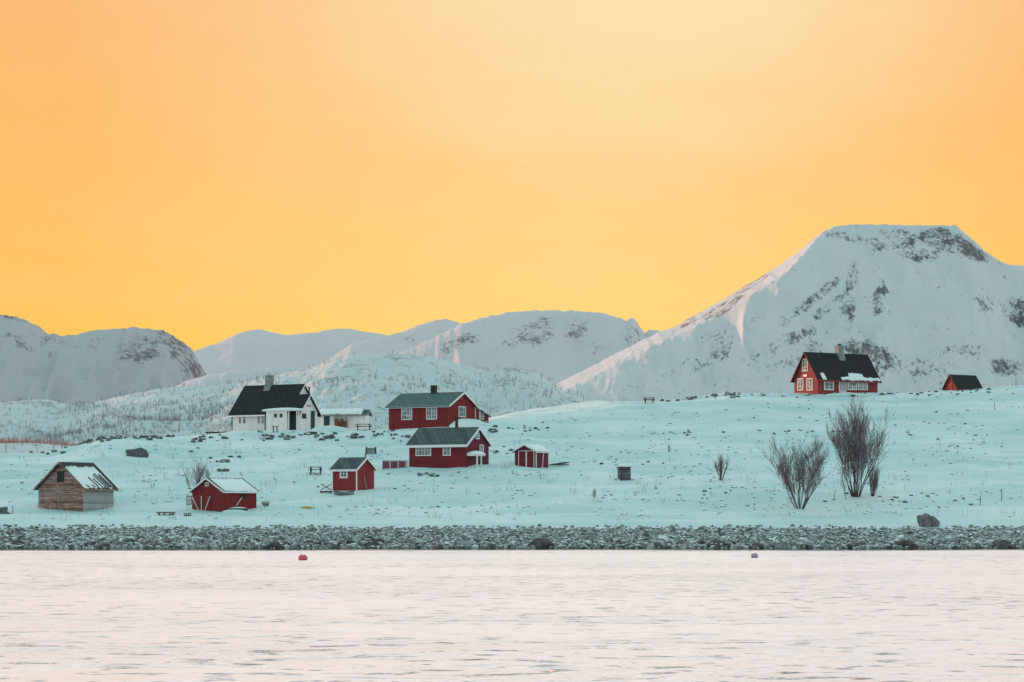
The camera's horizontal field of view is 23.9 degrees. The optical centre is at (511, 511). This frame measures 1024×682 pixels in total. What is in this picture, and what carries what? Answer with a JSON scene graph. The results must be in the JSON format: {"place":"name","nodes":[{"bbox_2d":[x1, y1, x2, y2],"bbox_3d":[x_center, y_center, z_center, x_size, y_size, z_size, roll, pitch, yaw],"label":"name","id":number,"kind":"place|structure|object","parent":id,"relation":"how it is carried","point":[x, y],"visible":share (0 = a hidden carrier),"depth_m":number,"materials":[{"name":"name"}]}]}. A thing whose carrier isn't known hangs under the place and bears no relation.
{"place":"outdoors","nodes":[
{"label":"outdoors","id":0,"kind":"place"},
{"bbox_2d":[0,443,70,452],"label":"snow bank","id":1,"kind":"structure","parent":0,"point":[26,448],"depth_m":431.36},
{"bbox_2d":[0,435,78,452],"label":"willow thicket","id":2,"kind":"object","parent":1,"relation":"on","point":[22,441],"visible":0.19,"depth_m":468.83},
{"bbox_2d":[0,314,205,404],"bbox_3d":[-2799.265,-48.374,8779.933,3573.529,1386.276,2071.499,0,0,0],"label":"mountain","id":3,"kind":"structure","parent":0,"point":[37,362],"depth_m":8756.13,"materials":[{"name":"snow"}]},
{"bbox_2d":[175,367,307,386],"bbox_3d":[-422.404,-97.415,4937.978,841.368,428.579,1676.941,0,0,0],"label":"foothill","id":4,"kind":"structure","parent":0,"point":[235,376],"depth_m":5116.53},
{"bbox_2d":[193,328,386,374],"bbox_3d":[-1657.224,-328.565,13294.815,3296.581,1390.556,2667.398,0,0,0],"label":"mountain range","id":5,"kind":"structure","parent":0,"point":[254,349],"depth_m":13316.70,"materials":[{"name":"snow"}]},
{"bbox_2d":[0,354,585,445],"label":"hill","id":6,"kind":"structure","parent":0,"point":[374,397],"depth_m":1018.59,"materials":[{"name":"snow"}]},
{"bbox_2d":[0,351,589,445],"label":"birch wood","id":7,"kind":"object","parent":6,"relation":"on","point":[78,431],"visible":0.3,"depth_m":994.76,"materials":[{"name":"plant"}]},
{"bbox_2d":[327,319,459,360],"bbox_3d":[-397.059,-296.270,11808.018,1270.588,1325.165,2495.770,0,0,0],"label":"mountain range","id":8,"kind":"structure","parent":0,"point":[407,339],"depth_m":11904.47,"materials":[{"name":"snow"}]},
{"bbox_2d":[54,532,852,547],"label":"beach","id":9,"kind":"structure","parent":0,"point":[507,547],"depth_m":200.30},
{"bbox_2d":[12,540,23,543],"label":"shore stone","id":10,"kind":"object","parent":9,"relation":"on","point":[16,541],"visible":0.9,"depth_m":201.01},
{"bbox_2d":[50,537,62,541],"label":"shore stone","id":11,"kind":"object","parent":9,"relation":"on","point":[56,538],"visible":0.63,"depth_m":202.88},
{"bbox_2d":[73,538,87,542],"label":"shore stone","id":12,"kind":"object","parent":9,"relation":"on","point":[83,539],"visible":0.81,"depth_m":201.84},
{"bbox_2d":[83,541,93,546],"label":"shore stone","id":13,"kind":"object","parent":9,"relation":"on","point":[87,543],"visible":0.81,"depth_m":200.12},
{"bbox_2d":[122,537,131,541],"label":"shore stone","id":14,"kind":"object","parent":9,"relation":"on","point":[126,539],"visible":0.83,"depth_m":202.15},
{"bbox_2d":[163,536,180,541],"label":"shore stone","id":15,"kind":"object","parent":9,"relation":"on","point":[174,539],"visible":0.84,"depth_m":201.73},
{"bbox_2d":[271,542,283,547],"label":"shore stone","id":16,"kind":"object","parent":9,"relation":"on","point":[276,544],"visible":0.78,"depth_m":199.41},
{"bbox_2d":[274,536,284,540],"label":"shore stone","id":17,"kind":"object","parent":9,"relation":"on","point":[279,538],"visible":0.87,"depth_m":203.06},
{"bbox_2d":[346,539,355,543],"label":"shore stone","id":18,"kind":"object","parent":9,"relation":"on","point":[349,541],"visible":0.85,"depth_m":201.05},
{"bbox_2d":[366,541,381,547],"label":"shore stone","id":19,"kind":"object","parent":9,"relation":"on","point":[374,543],"visible":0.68,"depth_m":199.77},
{"bbox_2d":[454,533,471,539],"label":"shore stone","id":20,"kind":"object","parent":9,"relation":"on","point":[466,536],"visible":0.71,"depth_m":203.09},
{"bbox_2d":[487,543,495,547],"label":"shore stone","id":21,"kind":"object","parent":9,"relation":"on","point":[491,545],"visible":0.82,"depth_m":199.52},
{"bbox_2d":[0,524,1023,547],"bbox_3d":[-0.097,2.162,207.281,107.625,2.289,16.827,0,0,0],"label":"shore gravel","id":22,"kind":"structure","parent":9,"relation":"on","point":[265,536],"depth_m":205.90,"materials":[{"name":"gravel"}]},
{"bbox_2d":[527,538,553,547],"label":"shore stone","id":23,"kind":"object","parent":9,"relation":"on","point":[541,543],"visible":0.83,"depth_m":199.38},
{"bbox_2d":[578,535,592,539],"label":"shore stone","id":24,"kind":"object","parent":9,"relation":"on","point":[585,537],"visible":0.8,"depth_m":202.93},
{"bbox_2d":[653,542,661,546],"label":"shore stone","id":25,"kind":"object","parent":9,"relation":"on","point":[656,544],"visible":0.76,"depth_m":199.82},
{"bbox_2d":[655,535,668,540],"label":"shore stone","id":26,"kind":"object","parent":9,"relation":"on","point":[661,537],"visible":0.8,"depth_m":203.15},
{"bbox_2d":[710,537,720,542],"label":"shore stone","id":27,"kind":"object","parent":9,"relation":"on","point":[715,539],"visible":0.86,"depth_m":201.55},
{"bbox_2d":[713,543,721,547],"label":"shore stone","id":28,"kind":"object","parent":9,"relation":"on","point":[717,545],"visible":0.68,"depth_m":199.30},
{"bbox_2d":[752,542,764,547],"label":"shore stone","id":29,"kind":"object","parent":9,"relation":"on","point":[759,545],"visible":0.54,"depth_m":199.56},
{"bbox_2d":[777,539,792,547],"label":"shore stone","id":30,"kind":"object","parent":9,"relation":"on","point":[787,543],"visible":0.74,"depth_m":199.19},
{"bbox_2d":[797,537,807,541],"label":"shore stone","id":31,"kind":"object","parent":9,"relation":"on","point":[801,539],"visible":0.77,"depth_m":202.32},
{"bbox_2d":[804,541,815,547],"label":"shore stone","id":32,"kind":"object","parent":9,"relation":"on","point":[811,543],"visible":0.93,"depth_m":200.63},
{"bbox_2d":[893,535,907,540],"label":"shore stone","id":33,"kind":"object","parent":9,"relation":"on","point":[902,537],"visible":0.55,"depth_m":202.52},
{"bbox_2d":[892,540,918,547],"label":"shore stone","id":34,"kind":"object","parent":9,"relation":"on","point":[904,543],"visible":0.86,"depth_m":199.43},
{"bbox_2d":[938,535,958,543],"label":"shore stone","id":35,"kind":"object","parent":9,"relation":"on","point":[953,539],"visible":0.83,"depth_m":202.23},
{"bbox_2d":[991,539,1011,547],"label":"shore stone","id":36,"kind":"object","parent":9,"relation":"on","point":[1003,543],"visible":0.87,"depth_m":199.67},
{"bbox_2d":[0,548,1023,681],"bbox_3d":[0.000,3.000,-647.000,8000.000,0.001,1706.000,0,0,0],"label":"water","id":37,"kind":"structure","parent":0,"point":[512,615],"depth_m":69.95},
{"bbox_2d":[298,554,307,559],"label":"mooring buoy","id":38,"kind":"object","parent":37,"relation":"in","point":[302,557],"visible":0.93,"depth_m":149.69,"materials":[{"name":"red plastic"}]},
{"bbox_2d":[751,553,757,557],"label":"mooring buoy","id":39,"kind":"object","parent":37,"relation":"in","point":[754,555],"visible":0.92,"depth_m":157.54,"materials":[{"name":"blue plastic"}]},
{"bbox_2d":[0,382,1023,529],"bbox_3d":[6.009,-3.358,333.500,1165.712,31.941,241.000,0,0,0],"label":"snow hill","id":40,"kind":"structure","parent":0,"point":[928,472],"depth_m":257.07,"materials":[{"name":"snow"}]},
{"bbox_2d":[0,505,10,513],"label":"field stone","id":41,"kind":"object","parent":40,"relation":"on","point":[4,509],"visible":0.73,"depth_m":225.15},
{"bbox_2d":[33,462,117,511],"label":"wooden barn","id":42,"kind":"structure","parent":40,"relation":"on","point":[78,486],"depth_m":230.61,"materials":[{"name":"brown wood"}]},
{"bbox_2d":[40,492,59,509],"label":"door","id":43,"kind":"structure","parent":42,"relation":"in","point":[47,500],"depth_m":230.98,"materials":[{"name":"brown wood"}]},
{"bbox_2d":[56,470,64,482],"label":"window","id":44,"kind":"structure","parent":42,"relation":"in","point":[60,474],"depth_m":230.42,"materials":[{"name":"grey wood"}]},
{"bbox_2d":[125,447,148,457],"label":"field stone","id":45,"kind":"object","parent":40,"relation":"on","point":[137,452],"visible":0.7,"depth_m":272.25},
{"bbox_2d":[156,512,175,514],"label":"timber rack","id":46,"kind":"object","parent":40,"relation":"on","point":[173,513],"visible":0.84,"depth_m":224.68,"materials":[{"name":"grey wood"}]},
{"bbox_2d":[186,496,191,504],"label":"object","id":47,"kind":"object","parent":40,"relation":"on","point":[188,499],"depth_m":233.99,"materials":[{"name":"grey wood"}]},
{"bbox_2d":[182,457,213,489],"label":"bare tree","id":48,"kind":"object","parent":40,"relation":"on","point":[199,476],"visible":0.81,"depth_m":239.19,"materials":[{"name":"brown plant"}]},
{"bbox_2d":[206,425,230,434],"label":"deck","id":49,"kind":"structure","parent":40,"relation":"on","point":[218,431],"depth_m":345.00,"materials":[{"name":"grey wood"}]},
{"bbox_2d":[217,467,228,471],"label":"field stone","id":50,"kind":"object","parent":40,"relation":"on","point":[223,469],"visible":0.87,"depth_m":261.17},
{"bbox_2d":[188,477,259,511],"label":"boathouse","id":51,"kind":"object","parent":40,"relation":"on","point":[216,494],"visible":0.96,"depth_m":229.67,"materials":[{"name":"red paint"}]},
{"bbox_2d":[195,494,201,509],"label":"door","id":52,"kind":"structure","parent":51,"relation":"in","point":[197,496],"depth_m":230.70,"materials":[{"name":"red paint"}]},
{"bbox_2d":[202,494,210,510],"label":"door","id":53,"kind":"structure","parent":51,"relation":"in","point":[205,497],"depth_m":229.80,"materials":[{"name":"red paint"}]},
{"bbox_2d":[221,509,246,512],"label":"snow drift","id":54,"kind":"object","parent":40,"relation":"on","point":[233,511],"visible":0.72,"depth_m":227.12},
{"bbox_2d":[228,507,247,510],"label":"rowing boat","id":55,"kind":"object","parent":40,"relation":"on","point":[240,508],"visible":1,"depth_m":228.29,"materials":[{"name":"white wood"}]},
{"bbox_2d":[227,375,321,431],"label":"farmhouse","id":56,"kind":"object","parent":40,"relation":"on","point":[269,404],"visible":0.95,"depth_m":308.36,"materials":[{"name":"white wood"}]},
{"bbox_2d":[289,415,295,429],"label":"door","id":57,"kind":"structure","parent":56,"relation":"in","point":[292,418],"depth_m":305.63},
{"bbox_2d":[310,410,314,428],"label":"door","id":58,"kind":"structure","parent":56,"relation":"in","point":[312,412],"depth_m":307.42,"materials":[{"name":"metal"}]},
{"bbox_2d":[307,430,316,434],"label":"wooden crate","id":59,"kind":"object","parent":40,"relation":"on","point":[312,432],"visible":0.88,"depth_m":298.19,"materials":[{"name":"grey wood"}]},
{"bbox_2d":[308,466,322,474],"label":"picnic table","id":60,"kind":"object","parent":40,"relation":"on","point":[311,469],"visible":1,"depth_m":253.67,"materials":[{"name":"grey wood"}]},
{"bbox_2d":[320,484,331,492],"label":"trestle","id":61,"kind":"object","parent":40,"relation":"on","point":[325,487],"visible":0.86,"depth_m":243.47,"materials":[{"name":"grey wood"}]},
{"bbox_2d":[311,425,350,431],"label":"snow drift","id":62,"kind":"object","parent":40,"relation":"on","point":[329,428],"visible":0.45,"depth_m":302.14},
{"bbox_2d":[334,414,346,427],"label":"firewood stack","id":63,"kind":"object","parent":40,"relation":"on","point":[341,423],"visible":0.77,"depth_m":349.03,"materials":[{"name":"brown wood"}]},
{"bbox_2d":[334,491,353,494],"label":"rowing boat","id":64,"kind":"object","parent":40,"relation":"on","point":[343,492],"visible":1,"depth_m":241.24,"materials":[{"name":"wood"}]},
{"bbox_2d":[318,408,372,428],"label":"outbuilding","id":65,"kind":"structure","parent":40,"relation":"on","point":[355,416],"depth_m":349.61,"materials":[{"name":"white wood"}]},
{"bbox_2d":[323,416,329,425],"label":"door","id":66,"kind":"structure","parent":65,"relation":"in","point":[326,419],"depth_m":350.15,"materials":[{"name":"wood"}]},
{"bbox_2d":[329,453,377,490],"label":"garden shed","id":67,"kind":"structure","parent":40,"relation":"on","point":[353,473],"depth_m":245.13,"materials":[{"name":"wood"}]},
{"bbox_2d":[340,471,347,477],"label":"window","id":68,"kind":"structure","parent":67,"relation":"in","point":[343,474],"depth_m":244.77,"materials":[{"name":"white glass"}]},
{"bbox_2d":[366,471,372,489],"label":"door","id":69,"kind":"structure","parent":67,"relation":"in","point":[369,474],"depth_m":245.82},
{"bbox_2d":[350,435,358,438],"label":"field stone","id":70,"kind":"object","parent":40,"relation":"on","point":[353,436],"visible":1,"depth_m":293.11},
{"bbox_2d":[354,424,371,429],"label":"picnic table","id":71,"kind":"object","parent":40,"relation":"on","point":[357,426],"visible":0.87,"depth_m":305.23,"materials":[{"name":"grey wood"}]},
{"bbox_2d":[365,446,375,453],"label":"storage bin","id":72,"kind":"object","parent":40,"relation":"on","point":[370,450],"visible":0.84,"depth_m":273.60,"materials":[{"name":"wood"}]},
{"bbox_2d":[382,461,406,468],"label":"fence","id":73,"kind":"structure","parent":40,"relation":"on","point":[389,464],"depth_m":261.48,"materials":[{"name":"red wood"}]},
{"bbox_2d":[385,385,490,429],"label":"red house","id":74,"kind":"structure","parent":40,"relation":"on","point":[433,408],"depth_m":299.31,"materials":[{"name":"paint"}]},
{"bbox_2d":[401,408,411,419],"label":"window","id":75,"kind":"structure","parent":74,"relation":"in","point":[406,413],"depth_m":299.57,"materials":[{"name":"white glass"}]},
{"bbox_2d":[426,407,436,419],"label":"window","id":76,"kind":"structure","parent":74,"relation":"in","point":[431,412],"depth_m":297.75,"materials":[{"name":"white glass"}]},
{"bbox_2d":[458,406,465,416],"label":"window","id":77,"kind":"structure","parent":74,"relation":"in","point":[461,410],"depth_m":298.99,"materials":[{"name":"white glass"}]},
{"bbox_2d":[480,409,483,419],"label":"window","id":78,"kind":"structure","parent":74,"relation":"in","point":[481,414],"depth_m":303.32,"materials":[{"name":"white glass"}]},
{"bbox_2d":[405,417,492,467],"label":"red cabin","id":79,"kind":"object","parent":40,"relation":"on","point":[453,447],"visible":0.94,"depth_m":261.59,"materials":[{"name":"wood"}]},
{"bbox_2d":[415,448,430,455],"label":"window","id":80,"kind":"structure","parent":79,"relation":"in","point":[419,451],"depth_m":262.19,"materials":[{"name":"white glass"}]},
{"bbox_2d":[443,447,450,455],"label":"window","id":81,"kind":"structure","parent":79,"relation":"in","point":[446,450],"depth_m":260.65,"materials":[{"name":"white glass"}]},
{"bbox_2d":[479,445,483,451],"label":"window","id":82,"kind":"structure","parent":79,"relation":"in","point":[481,447],"depth_m":262.12,"materials":[{"name":"white glass"}]},
{"bbox_2d":[480,456,484,463],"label":"door","id":83,"kind":"structure","parent":79,"relation":"in","point":[483,457],"depth_m":262.35,"materials":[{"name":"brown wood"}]},
{"bbox_2d":[449,419,485,426],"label":"snow drift","id":84,"kind":"object","parent":40,"relation":"on","point":[467,422],"visible":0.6,"depth_m":295.58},
{"bbox_2d":[488,428,497,432],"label":"field stone","id":85,"kind":"object","parent":40,"relation":"on","point":[493,430],"visible":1,"depth_m":289.74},
{"bbox_2d":[7,394,1020,518],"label":"pebbles","id":86,"kind":"object","parent":40,"relation":"on","point":[580,470],"visible":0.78,"depth_m":253.52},
{"bbox_2d":[514,467,540,469],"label":"snow drift","id":87,"kind":"object","parent":40,"relation":"on","point":[525,468],"visible":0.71,"depth_m":258.55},
{"bbox_2d":[511,444,551,467],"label":"double door shed","id":88,"kind":"structure","parent":40,"relation":"on","point":[532,455],"depth_m":264.68,"materials":[{"name":"wood"}]},
{"bbox_2d":[518,450,525,466],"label":"door","id":89,"kind":"structure","parent":88,"relation":"in","point":[521,454],"depth_m":264.76,"materials":[{"name":"wood"}]},
{"bbox_2d":[526,451,533,467],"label":"door","id":90,"kind":"structure","parent":88,"relation":"in","point":[529,454],"depth_m":264.31,"materials":[{"name":"wood"}]},
{"bbox_2d":[550,462,569,464],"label":"plank pile","id":91,"kind":"object","parent":40,"relation":"on","point":[562,463],"visible":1,"depth_m":267.78,"materials":[{"name":"grey wood"}]},
{"bbox_2d":[616,466,630,480],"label":"well box","id":92,"kind":"object","parent":40,"relation":"on","point":[624,473],"visible":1,"depth_m":250.59,"materials":[{"name":"grey wood"}]},
{"bbox_2d":[643,397,654,402],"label":"picnic table","id":93,"kind":"object","parent":40,"relation":"on","point":[652,399],"visible":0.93,"depth_m":311.62,"materials":[{"name":"grey wood"}]},
{"bbox_2d":[712,455,730,479],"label":"shrub","id":94,"kind":"object","parent":40,"relation":"on","point":[720,466],"visible":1,"depth_m":247.93,"materials":[{"name":"brown plant"}]},
{"bbox_2d":[758,429,835,508],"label":"bare tree","id":95,"kind":"object","parent":40,"relation":"on","point":[801,468],"visible":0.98,"depth_m":229.84,"materials":[{"name":"brown plant"}]},
{"bbox_2d":[790,344,881,394],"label":"crest house","id":96,"kind":"structure","parent":40,"relation":"on","point":[837,371],"depth_m":324.46,"materials":[{"name":"wood"}]},
{"bbox_2d":[797,378,803,390],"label":"window","id":97,"kind":"structure","parent":96,"relation":"in","point":[800,381],"depth_m":324.63,"materials":[{"name":"white glass"}]},
{"bbox_2d":[802,359,807,370],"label":"window","id":98,"kind":"structure","parent":96,"relation":"in","point":[804,362],"depth_m":323.83,"materials":[{"name":"white glass"}]},
{"bbox_2d":[806,378,812,390],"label":"window","id":99,"kind":"structure","parent":96,"relation":"in","point":[809,382],"depth_m":322.97,"materials":[{"name":"white glass"}]},
{"bbox_2d":[824,381,833,389],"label":"window","id":100,"kind":"structure","parent":96,"relation":"in","point":[828,385],"depth_m":322.41,"materials":[{"name":"white glass"}]},
{"bbox_2d":[839,382,845,391],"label":"door","id":101,"kind":"structure","parent":96,"relation":"in","point":[842,385],"depth_m":323.60,"materials":[{"name":"white glass"}]},
{"bbox_2d":[848,382,856,389],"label":"window","id":102,"kind":"structure","parent":96,"relation":"in","point":[851,385],"depth_m":324.47,"materials":[{"name":"white glass"}]},
{"bbox_2d":[858,382,867,389],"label":"window","id":103,"kind":"structure","parent":96,"relation":"in","point":[864,386],"depth_m":325.34,"materials":[{"name":"white glass"}]},
{"bbox_2d":[834,464,848,498],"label":"sapling","id":104,"kind":"object","parent":40,"relation":"on","point":[843,476],"visible":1,"depth_m":236.60,"materials":[{"name":"brown plant"}]},
{"bbox_2d":[826,393,867,395],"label":"snow drift","id":105,"kind":"object","parent":40,"relation":"on","point":[842,394],"visible":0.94,"depth_m":320.30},
{"bbox_2d":[825,387,898,496],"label":"bare tree","id":106,"kind":"object","parent":40,"relation":"on","point":[850,443],"visible":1,"depth_m":238.05,"materials":[{"name":"brown plant"}]},
{"bbox_2d":[865,464,881,495],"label":"sapling","id":107,"kind":"object","parent":40,"relation":"on","point":[875,477],"visible":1,"depth_m":238.78,"materials":[{"name":"brown plant"}]},
{"bbox_2d":[917,513,931,526],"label":"boulder","id":108,"kind":"object","parent":40,"relation":"on","point":[924,519],"visible":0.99,"depth_m":214.96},
{"bbox_2d":[931,516,939,526],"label":"boulder","id":109,"kind":"object","parent":40,"relation":"on","point":[935,522],"visible":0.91,"depth_m":215.20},
{"bbox_2d":[942,374,982,390],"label":"shed","id":110,"kind":"structure","parent":40,"relation":"on","point":[960,382],"depth_m":325.39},
{"bbox_2d":[948,382,952,389],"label":"door","id":111,"kind":"structure","parent":110,"relation":"in","point":[950,384],"depth_m":325.02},
{"bbox_2d":[0,0,1023,350],"label":"sky","id":112,"kind":"structure","parent":0,"point":[203,173],"materials":[{"name":"orange"}]},
{"bbox_2d":[399,310,659,382],"bbox_3d":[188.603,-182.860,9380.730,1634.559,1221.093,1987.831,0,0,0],"label":"mountain","id":113,"kind":"structure","parent":0,"point":[556,346],"depth_m":9295.65,"materials":[{"name":"snow"}]},
{"bbox_2d":[489,399,673,420],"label":"snow bank","id":114,"kind":"structure","parent":0,"point":[565,406],"depth_m":339.05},
{"bbox_2d":[557,224,1023,401],"bbox_3d":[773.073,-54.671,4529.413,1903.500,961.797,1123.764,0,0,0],"label":"mountain","id":115,"kind":"structure","parent":0,"point":[916,308],"depth_m":4305.78,"materials":[{"name":"snow"}]},
{"bbox_2d":[1010,265,1023,272],"bbox_3d":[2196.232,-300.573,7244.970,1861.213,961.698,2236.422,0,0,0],"label":"mountain","id":116,"kind":"structure","parent":0,"point":[1020,268],"depth_m":7454.15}
]}

